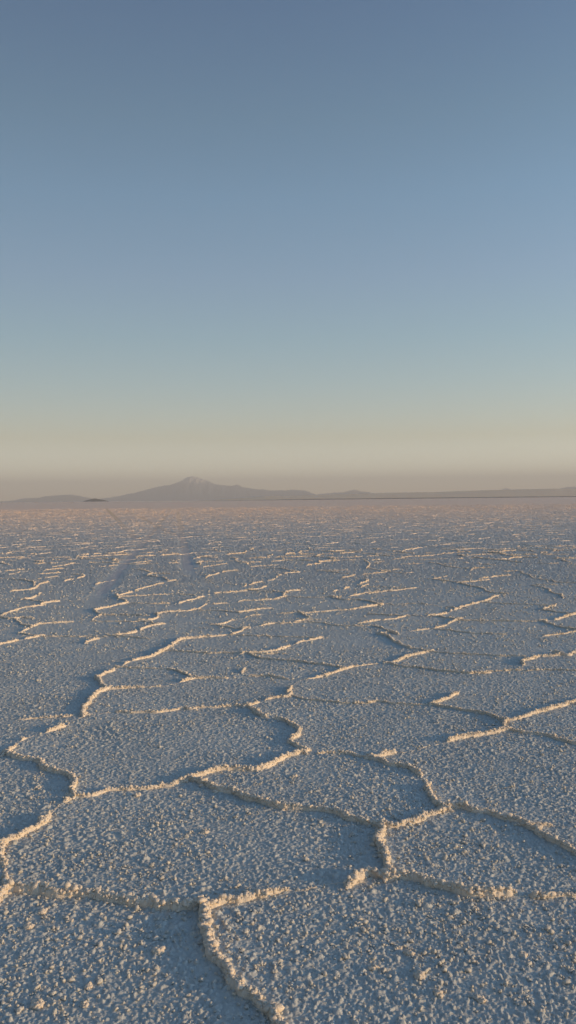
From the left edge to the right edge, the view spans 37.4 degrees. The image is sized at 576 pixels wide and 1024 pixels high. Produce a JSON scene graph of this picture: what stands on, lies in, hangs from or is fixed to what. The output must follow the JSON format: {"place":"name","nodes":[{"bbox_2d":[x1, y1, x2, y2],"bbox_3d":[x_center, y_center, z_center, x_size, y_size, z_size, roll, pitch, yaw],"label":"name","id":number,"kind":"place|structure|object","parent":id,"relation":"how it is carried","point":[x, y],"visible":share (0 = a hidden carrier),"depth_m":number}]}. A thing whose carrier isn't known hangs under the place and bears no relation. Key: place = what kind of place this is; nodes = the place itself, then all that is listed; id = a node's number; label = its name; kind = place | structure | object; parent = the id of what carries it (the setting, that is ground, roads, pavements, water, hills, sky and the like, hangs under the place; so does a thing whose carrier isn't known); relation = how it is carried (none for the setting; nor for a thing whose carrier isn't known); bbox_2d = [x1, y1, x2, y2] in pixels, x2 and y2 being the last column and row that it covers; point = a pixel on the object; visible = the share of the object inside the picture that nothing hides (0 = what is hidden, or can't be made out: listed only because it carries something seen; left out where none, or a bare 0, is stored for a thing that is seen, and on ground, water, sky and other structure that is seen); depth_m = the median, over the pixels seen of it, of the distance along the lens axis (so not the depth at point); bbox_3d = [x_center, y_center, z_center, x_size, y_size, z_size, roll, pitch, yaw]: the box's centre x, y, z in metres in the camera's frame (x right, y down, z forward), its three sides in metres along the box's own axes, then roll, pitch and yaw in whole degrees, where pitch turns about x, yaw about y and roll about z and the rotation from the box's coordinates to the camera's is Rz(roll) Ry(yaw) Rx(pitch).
{"place":"outdoors","nodes":[
{"label":"outdoors","id":0,"kind":"place"},
{"bbox_2d":[17,621,73,633],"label":"salt ridge","id":1,"kind":"structure","parent":0,"point":[31,626],"depth_m":10.37},
{"bbox_2d":[0,495,92,501],"bbox_3d":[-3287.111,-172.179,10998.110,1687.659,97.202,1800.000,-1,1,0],"label":"hill","id":2,"kind":"structure","parent":0,"point":[65,498],"depth_m":10674.92},
{"bbox_2d":[64,573,84,580],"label":"salt ridge","id":3,"kind":"structure","parent":0,"point":[83,575],"depth_m":16.88},
{"bbox_2d":[137,612,158,620],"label":"salt ridge","id":4,"kind":"structure","parent":0,"point":[154,618],"depth_m":10.63},
{"bbox_2d":[114,593,194,596],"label":"salt ridge","id":5,"kind":"structure","parent":0,"point":[153,594],"depth_m":13.38},
{"bbox_2d":[101,476,314,500],"bbox_3d":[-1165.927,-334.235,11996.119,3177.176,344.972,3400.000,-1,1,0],"label":"mountain","id":6,"kind":"structure","parent":0,"point":[192,488],"depth_m":11398.31},
{"bbox_2d":[209,612,286,624],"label":"salt ridge","id":7,"kind":"structure","parent":0,"point":[245,617],"depth_m":10.48},
{"bbox_2d":[238,667,289,679],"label":"salt ridge","id":8,"kind":"structure","parent":0,"point":[262,675],"depth_m":7.17},
{"bbox_2d":[248,622,283,628],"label":"salt ridge","id":9,"kind":"structure","parent":0,"point":[268,623],"depth_m":10.13},
{"bbox_2d":[258,595,286,600],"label":"salt ridge","id":10,"kind":"structure","parent":0,"point":[279,597],"depth_m":12.66},
{"bbox_2d":[0,497,575,1023],"bbox_3d":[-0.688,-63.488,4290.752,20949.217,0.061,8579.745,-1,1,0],"label":"salt flat","id":11,"kind":"structure","parent":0,"point":[264,851],"depth_m":4.83},
{"bbox_2d":[0,845,11,902],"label":"salt ridge","id":12,"kind":"structure","parent":11,"relation":"on","point":[4,877],"depth_m":3.48},
{"bbox_2d":[0,616,34,626],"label":"salt ridge","id":13,"kind":"structure","parent":11,"relation":"on","point":[16,619],"depth_m":10.60},
{"bbox_2d":[0,634,44,644],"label":"salt ridge","id":14,"kind":"structure","parent":11,"relation":"on","point":[14,640],"depth_m":9.15},
{"bbox_2d":[0,604,45,615],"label":"salt ridge","id":15,"kind":"structure","parent":11,"relation":"on","point":[16,609],"depth_m":11.90},
{"bbox_2d":[23,922,34,929],"bbox_3d":[-0.912,1.459,2.997,0.038,0.022,0.036,0,1,10],"label":"salt lump","id":16,"kind":"object","parent":11,"relation":"on","point":[28,925],"visible":1,"depth_m":2.99},
{"bbox_2d":[9,580,48,591],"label":"salt ridge","id":17,"kind":"structure","parent":11,"relation":"on","point":[38,584],"depth_m":14.49},
{"bbox_2d":[0,796,71,847],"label":"salt ridge","id":18,"kind":"structure","parent":11,"relation":"on","point":[44,819],"depth_m":3.85},
{"bbox_2d":[29,998,44,1009],"bbox_3d":[-0.746,1.462,2.524,0.043,0.021,0.046,-1,1,1],"label":"salt lump","id":19,"kind":"object","parent":11,"relation":"on","point":[37,1004],"visible":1,"depth_m":2.52},
{"bbox_2d":[0,749,77,798],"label":"salt ridge","id":20,"kind":"structure","parent":11,"relation":"on","point":[46,767],"depth_m":4.71},
{"bbox_2d":[37,908,47,914],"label":"salt lump","id":21,"kind":"object","parent":11,"relation":"on","point":[42,911],"visible":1,"depth_m":3.09},
{"bbox_2d":[0,711,87,756],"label":"salt ridge","id":22,"kind":"structure","parent":11,"relation":"on","point":[59,726],"depth_m":5.50},
{"bbox_2d":[15,714,74,720],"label":"salt ridge","id":23,"kind":"structure","parent":11,"relation":"on","point":[61,715],"depth_m":5.88},
{"bbox_2d":[39,635,107,636],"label":"salt ridge","id":24,"kind":"structure","parent":11,"relation":"on","point":[71,636],"depth_m":9.39},
{"bbox_2d":[80,1000,88,1007],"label":"salt lump","id":25,"kind":"object","parent":11,"relation":"on","point":[85,1004],"visible":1,"depth_m":2.52},
{"bbox_2d":[84,981,92,989],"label":"salt lump","id":26,"kind":"object","parent":11,"relation":"on","point":[88,985],"visible":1,"depth_m":2.61},
{"bbox_2d":[80,684,112,716],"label":"salt ridge","id":27,"kind":"structure","parent":11,"relation":"on","point":[86,704],"depth_m":6.33},
{"bbox_2d":[90,674,110,689],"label":"salt ridge","id":28,"kind":"structure","parent":11,"relation":"on","point":[98,677],"depth_m":6.99},
{"bbox_2d":[0,878,206,911],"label":"salt ridge","id":29,"kind":"structure","parent":11,"relation":"on","point":[48,890],"depth_m":3.19},
{"bbox_2d":[92,601,128,610],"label":"salt ridge","id":30,"kind":"structure","parent":11,"relation":"on","point":[107,606],"depth_m":12.01},
{"bbox_2d":[106,509,140,543],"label":"wheel track","id":31,"kind":"structure","parent":11,"relation":"on","point":[126,529],"depth_m":46.12},
{"bbox_2d":[98,613,149,615],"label":"salt ridge","id":32,"kind":"structure","parent":11,"relation":"on","point":[126,614],"depth_m":11.10},
{"bbox_2d":[91,619,158,623],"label":"salt ridge","id":33,"kind":"structure","parent":11,"relation":"on","point":[124,621],"depth_m":10.51},
{"bbox_2d":[105,634,149,638],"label":"salt ridge","id":34,"kind":"structure","parent":11,"relation":"on","point":[127,636],"depth_m":9.32},
{"bbox_2d":[65,774,190,797],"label":"salt ridge","id":35,"kind":"structure","parent":11,"relation":"on","point":[162,784],"depth_m":4.39},
{"bbox_2d":[89,512,168,600],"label":"wheel track","id":36,"kind":"structure","parent":11,"relation":"on","point":[108,584],"depth_m":18.91},
{"bbox_2d":[103,622,165,635],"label":"salt ridge","id":37,"kind":"structure","parent":11,"relation":"on","point":[140,628],"depth_m":9.80},
{"bbox_2d":[120,602,169,603],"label":"salt ridge","id":38,"kind":"structure","parent":11,"relation":"on","point":[150,603],"depth_m":12.32},
{"bbox_2d":[119,579,176,595],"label":"salt ridge","id":39,"kind":"structure","parent":11,"relation":"on","point":[128,592],"depth_m":14.63},
{"bbox_2d":[113,665,192,676],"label":"salt ridge","id":40,"kind":"structure","parent":11,"relation":"on","point":[174,669],"depth_m":7.54},
{"bbox_2d":[133,514,179,536],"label":"wheel track","id":41,"kind":"structure","parent":11,"relation":"on","point":[166,530],"depth_m":47.08},
{"bbox_2d":[151,945,165,955],"bbox_3d":[-0.427,1.454,2.821,0.044,0.025,0.046,0,1,28],"label":"salt lump","id":42,"kind":"object","parent":11,"relation":"on","point":[158,950],"visible":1,"depth_m":2.81},
{"bbox_2d":[135,553,182,556],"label":"salt ridge","id":43,"kind":"structure","parent":11,"relation":"on","point":[159,555],"depth_m":23.09},
{"bbox_2d":[94,634,225,679],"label":"salt ridge","id":44,"kind":"structure","parent":11,"relation":"on","point":[104,672],"depth_m":8.39},
{"bbox_2d":[80,702,252,715],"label":"salt ridge","id":45,"kind":"structure","parent":11,"relation":"on","point":[155,711],"depth_m":6.05},
{"bbox_2d":[109,675,229,690],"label":"salt ridge","id":46,"kind":"structure","parent":11,"relation":"on","point":[142,686],"depth_m":6.89},
{"bbox_2d":[153,608,200,614],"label":"salt ridge","id":47,"kind":"structure","parent":11,"relation":"on","point":[165,611],"depth_m":11.37},
{"bbox_2d":[177,514,194,577],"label":"wheel track","id":48,"kind":"structure","parent":11,"relation":"on","point":[189,566],"depth_m":24.88},
{"bbox_2d":[178,595,204,603],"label":"salt ridge","id":49,"kind":"structure","parent":11,"relation":"on","point":[183,601],"depth_m":12.67},
{"bbox_2d":[167,649,247,653],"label":"salt ridge","id":50,"kind":"structure","parent":11,"relation":"on","point":[208,652],"depth_m":8.29},
{"bbox_2d":[199,609,240,612],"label":"salt ridge","id":51,"kind":"structure","parent":11,"relation":"on","point":[221,610],"depth_m":11.41},
{"bbox_2d":[165,650,286,654],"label":"salt ridge","id":52,"kind":"structure","parent":11,"relation":"on","point":[225,652],"depth_m":8.27},
{"bbox_2d":[208,590,247,594],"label":"salt ridge","id":53,"kind":"structure","parent":11,"relation":"on","point":[229,591],"depth_m":13.67},
{"bbox_2d":[209,623,248,628],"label":"salt ridge","id":54,"kind":"structure","parent":11,"relation":"on","point":[228,626],"depth_m":9.94},
{"bbox_2d":[211,599,258,604],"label":"salt ridge","id":55,"kind":"structure","parent":11,"relation":"on","point":[234,602],"depth_m":12.48},
{"bbox_2d":[197,895,287,1023],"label":"salt ridge","id":56,"kind":"structure","parent":11,"relation":"on","point":[271,1010],"depth_m":2.64},
{"bbox_2d":[180,747,311,777],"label":"salt ridge","id":57,"kind":"structure","parent":11,"relation":"on","point":[256,768],"depth_m":4.69},
{"bbox_2d":[193,886,302,909],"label":"salt ridge","id":58,"kind":"structure","parent":11,"relation":"on","point":[244,897],"depth_m":3.16},
{"bbox_2d":[239,607,271,611],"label":"salt ridge","id":59,"kind":"structure","parent":11,"relation":"on","point":[258,608],"depth_m":11.50},
{"bbox_2d":[242,690,292,707],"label":"salt ridge","id":60,"kind":"structure","parent":11,"relation":"on","point":[273,697],"depth_m":6.36},
{"bbox_2d":[228,634,314,637],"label":"salt ridge","id":61,"kind":"structure","parent":11,"relation":"on","point":[273,635],"depth_m":9.28},
{"bbox_2d":[243,571,299,585],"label":"salt ridge","id":62,"kind":"structure","parent":11,"relation":"on","point":[245,584],"depth_m":15.63},
{"bbox_2d":[246,702,307,755],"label":"salt ridge","id":63,"kind":"structure","parent":11,"relation":"on","point":[293,736],"depth_m":5.54},
{"bbox_2d":[240,636,323,654],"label":"salt ridge","id":64,"kind":"structure","parent":11,"relation":"on","point":[285,646],"depth_m":8.44},
{"bbox_2d":[0,551,575,1023],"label":"salt crumbs","id":65,"kind":"object","parent":11,"relation":"on","point":[18,1009],"visible":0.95,"depth_m":3.79},
{"bbox_2d":[0,503,575,595],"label":"salt ridges","id":66,"kind":"object","parent":11,"relation":"on","point":[524,525],"visible":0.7,"depth_m":52.30},
{"bbox_2d":[185,773,396,828],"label":"salt ridge","id":67,"kind":"structure","parent":11,"relation":"on","point":[262,800],"depth_m":4.10},
{"bbox_2d":[248,651,344,667],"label":"salt ridge","id":68,"kind":"structure","parent":11,"relation":"on","point":[298,660],"depth_m":7.78},
{"bbox_2d":[286,664,354,696],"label":"salt ridge","id":69,"kind":"structure","parent":11,"relation":"on","point":[290,687],"depth_m":7.13},
{"bbox_2d":[282,621,362,625],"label":"salt ridge","id":70,"kind":"structure","parent":11,"relation":"on","point":[322,622],"depth_m":10.22},
{"bbox_2d":[286,880,365,893],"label":"salt ridge","id":71,"kind":"structure","parent":11,"relation":"on","point":[312,888],"depth_m":3.26},
{"bbox_2d":[304,607,361,613],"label":"salt ridge","id":72,"kind":"structure","parent":11,"relation":"on","point":[334,609],"depth_m":11.33},
{"bbox_2d":[308,749,365,757],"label":"salt ridge","id":73,"kind":"structure","parent":11,"relation":"on","point":[346,752],"depth_m":4.97},
{"bbox_2d":[327,590,377,597],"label":"salt ridge","id":74,"kind":"structure","parent":11,"relation":"on","point":[354,594],"depth_m":13.11},
{"bbox_2d":[332,595,380,605],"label":"salt ridge","id":75,"kind":"structure","parent":11,"relation":"on","point":[359,599],"depth_m":12.49},
{"bbox_2d":[288,692,442,705],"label":"salt ridge","id":76,"kind":"structure","parent":11,"relation":"on","point":[366,702],"depth_m":6.19},
{"bbox_2d":[354,602,383,607],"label":"salt ridge","id":77,"kind":"structure","parent":11,"relation":"on","point":[372,605],"depth_m":11.73},
{"bbox_2d":[343,865,397,889],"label":"salt ridge","id":78,"kind":"structure","parent":11,"relation":"on","point":[354,877],"depth_m":3.32},
{"bbox_2d":[368,964,380,971],"bbox_3d":[0.276,1.450,2.705,0.036,0.021,0.036,0,1,25],"label":"salt lump","id":79,"kind":"object","parent":11,"relation":"on","point":[374,967],"visible":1,"depth_m":2.70},
{"bbox_2d":[370,818,392,882],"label":"salt ridge","id":80,"kind":"structure","parent":11,"relation":"on","point":[383,852],"depth_m":3.59},
{"bbox_2d":[367,613,410,616],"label":"salt ridge","id":81,"kind":"structure","parent":11,"relation":"on","point":[386,614],"depth_m":10.83},
{"bbox_2d":[368,587,416,593],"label":"salt ridge","id":82,"kind":"structure","parent":11,"relation":"on","point":[391,589],"depth_m":13.66},
{"bbox_2d":[375,631,410,648],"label":"salt ridge","id":83,"kind":"structure","parent":11,"relation":"on","point":[408,646],"depth_m":8.84},
{"bbox_2d":[402,949,414,955],"bbox_3d":[0.395,1.448,2.791,0.047,0.023,0.030,0,1,34],"label":"salt lump","id":84,"kind":"object","parent":11,"relation":"on","point":[408,952],"visible":1,"depth_m":2.78},
{"bbox_2d":[383,649,434,663],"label":"salt ridge","id":85,"kind":"structure","parent":11,"relation":"on","point":[408,655],"depth_m":7.97},
{"bbox_2d":[366,753,453,811],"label":"salt ridge","id":86,"kind":"structure","parent":11,"relation":"on","point":[426,786],"depth_m":4.58},
{"bbox_2d":[372,804,450,829],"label":"salt ridge","id":87,"kind":"structure","parent":11,"relation":"on","point":[415,819],"depth_m":3.91},
{"bbox_2d":[385,602,453,607],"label":"salt ridge","id":88,"kind":"structure","parent":11,"relation":"on","point":[421,603],"depth_m":11.95},
{"bbox_2d":[414,969,425,980],"bbox_3d":[0.413,1.445,2.655,0.041,0.023,0.049,0,1,19],"label":"salt lump","id":89,"kind":"object","parent":11,"relation":"on","point":[419,975],"visible":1,"depth_m":2.65},
{"bbox_2d":[383,661,491,673],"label":"salt ridge","id":90,"kind":"structure","parent":11,"relation":"on","point":[447,670],"depth_m":7.29},
{"bbox_2d":[364,725,512,759],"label":"salt ridge","id":91,"kind":"structure","parent":11,"relation":"on","point":[453,738],"depth_m":5.26},
{"bbox_2d":[433,988,443,997],"bbox_3d":[0.452,1.448,2.561,0.028,0.022,0.045,-1,1,-10],"label":"salt lump","id":92,"kind":"object","parent":11,"relation":"on","point":[438,992],"visible":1,"depth_m":2.55},
{"bbox_2d":[428,691,458,705],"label":"salt ridge","id":93,"kind":"structure","parent":11,"relation":"on","point":[450,695],"depth_m":6.26},
{"bbox_2d":[376,867,517,900],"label":"salt ridge","id":94,"kind":"structure","parent":11,"relation":"on","point":[461,888],"depth_m":3.21},
{"bbox_2d":[435,616,462,627],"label":"salt ridge","id":95,"kind":"structure","parent":11,"relation":"on","point":[449,622],"depth_m":10.06},
{"bbox_2d":[426,594,505,616],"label":"salt ridge","id":96,"kind":"structure","parent":11,"relation":"on","point":[465,605],"depth_m":11.56},
{"bbox_2d":[432,628,506,634],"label":"salt ridge","id":97,"kind":"structure","parent":11,"relation":"on","point":[450,629],"depth_m":9.33},
{"bbox_2d":[429,702,510,722],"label":"salt ridge","id":98,"kind":"structure","parent":11,"relation":"on","point":[491,714],"depth_m":5.92},
{"bbox_2d":[429,650,526,656],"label":"salt ridge","id":99,"kind":"structure","parent":11,"relation":"on","point":[490,654],"depth_m":8.06},
{"bbox_2d":[475,994,486,1003],"bbox_3d":[0.573,1.450,2.530,0.030,0.018,0.041,-1,1,-21],"label":"salt lump","id":100,"kind":"object","parent":11,"relation":"on","point":[481,999],"visible":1,"depth_m":2.52},
{"bbox_2d":[437,799,526,822],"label":"salt ridge","id":101,"kind":"structure","parent":11,"relation":"on","point":[466,806],"depth_m":4.01},
{"bbox_2d":[452,618,547,621],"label":"salt ridge","id":102,"kind":"structure","parent":11,"relation":"on","point":[515,620],"depth_m":10.20},
{"bbox_2d":[502,716,516,731],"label":"salt ridge","id":103,"kind":"structure","parent":11,"relation":"on","point":[504,721],"depth_m":5.54},
{"bbox_2d":[480,601,556,605],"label":"salt ridge","id":104,"kind":"structure","parent":11,"relation":"on","point":[518,603],"depth_m":11.82},
{"bbox_2d":[484,668,575,671],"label":"salt ridge","id":105,"kind":"structure","parent":11,"relation":"on","point":[535,669],"depth_m":7.31},
{"bbox_2d":[500,699,575,721],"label":"salt ridge","id":106,"kind":"structure","parent":11,"relation":"on","point":[550,707],"depth_m":5.90},
{"bbox_2d":[501,890,575,899],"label":"salt ridge","id":107,"kind":"structure","parent":11,"relation":"on","point":[535,894],"depth_m":3.16},
{"bbox_2d":[510,727,575,744],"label":"salt ridge","id":108,"kind":"structure","parent":11,"relation":"on","point":[554,737],"depth_m":5.29},
{"bbox_2d":[513,821,572,827],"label":"salt ridge","id":109,"kind":"structure","parent":11,"relation":"on","point":[543,824],"depth_m":3.85},
{"bbox_2d":[520,573,575,582],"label":"salt ridge","id":110,"kind":"structure","parent":11,"relation":"on","point":[546,579],"depth_m":15.16},
{"bbox_2d":[532,585,563,598],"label":"salt ridge","id":111,"kind":"structure","parent":11,"relation":"on","point":[561,594],"depth_m":13.12},
{"bbox_2d":[522,819,575,855],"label":"salt ridge","id":112,"kind":"structure","parent":11,"relation":"on","point":[547,836],"depth_m":3.69},
{"bbox_2d":[537,611,575,620],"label":"salt ridge","id":113,"kind":"structure","parent":11,"relation":"on","point":[565,615],"depth_m":10.43},
{"bbox_2d":[542,630,575,636],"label":"salt ridge","id":114,"kind":"structure","parent":11,"relation":"on","point":[567,632],"depth_m":9.17},
{"bbox_2d":[544,620,575,629],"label":"salt ridge","id":115,"kind":"structure","parent":11,"relation":"on","point":[566,627],"depth_m":9.68},
{"bbox_2d":[552,650,575,655],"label":"salt ridge","id":116,"kind":"structure","parent":11,"relation":"on","point":[565,654],"depth_m":7.98},
{"bbox_2d":[0,0,575,500],"label":"sky","id":117,"kind":"structure","parent":0,"point":[316,247]},
{"bbox_2d":[317,490,369,494],"bbox_3d":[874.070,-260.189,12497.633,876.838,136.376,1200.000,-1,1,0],"label":"hill","id":118,"kind":"structure","parent":0,"point":[353,492],"depth_m":12413.76},
{"bbox_2d":[355,624,392,632],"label":"salt ridge","id":119,"kind":"structure","parent":0,"point":[377,626],"depth_m":9.83},
{"bbox_2d":[203,489,575,500],"bbox_3d":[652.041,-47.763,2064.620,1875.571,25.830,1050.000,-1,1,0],"label":"shore","id":120,"kind":"structure","parent":0,"point":[525,492],"depth_m":1922.10},
{"bbox_2d":[520,652,560,665],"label":"salt ridge","id":121,"kind":"structure","parent":0,"point":[524,659],"depth_m":7.85},
{"label":"salt plain","id":122,"kind":"structure","parent":0,"visible":0},
{"bbox_2d":[83,498,105,501],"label":"island","id":123,"kind":"structure","parent":122,"relation":"on","point":[94,500],"depth_m":3377.15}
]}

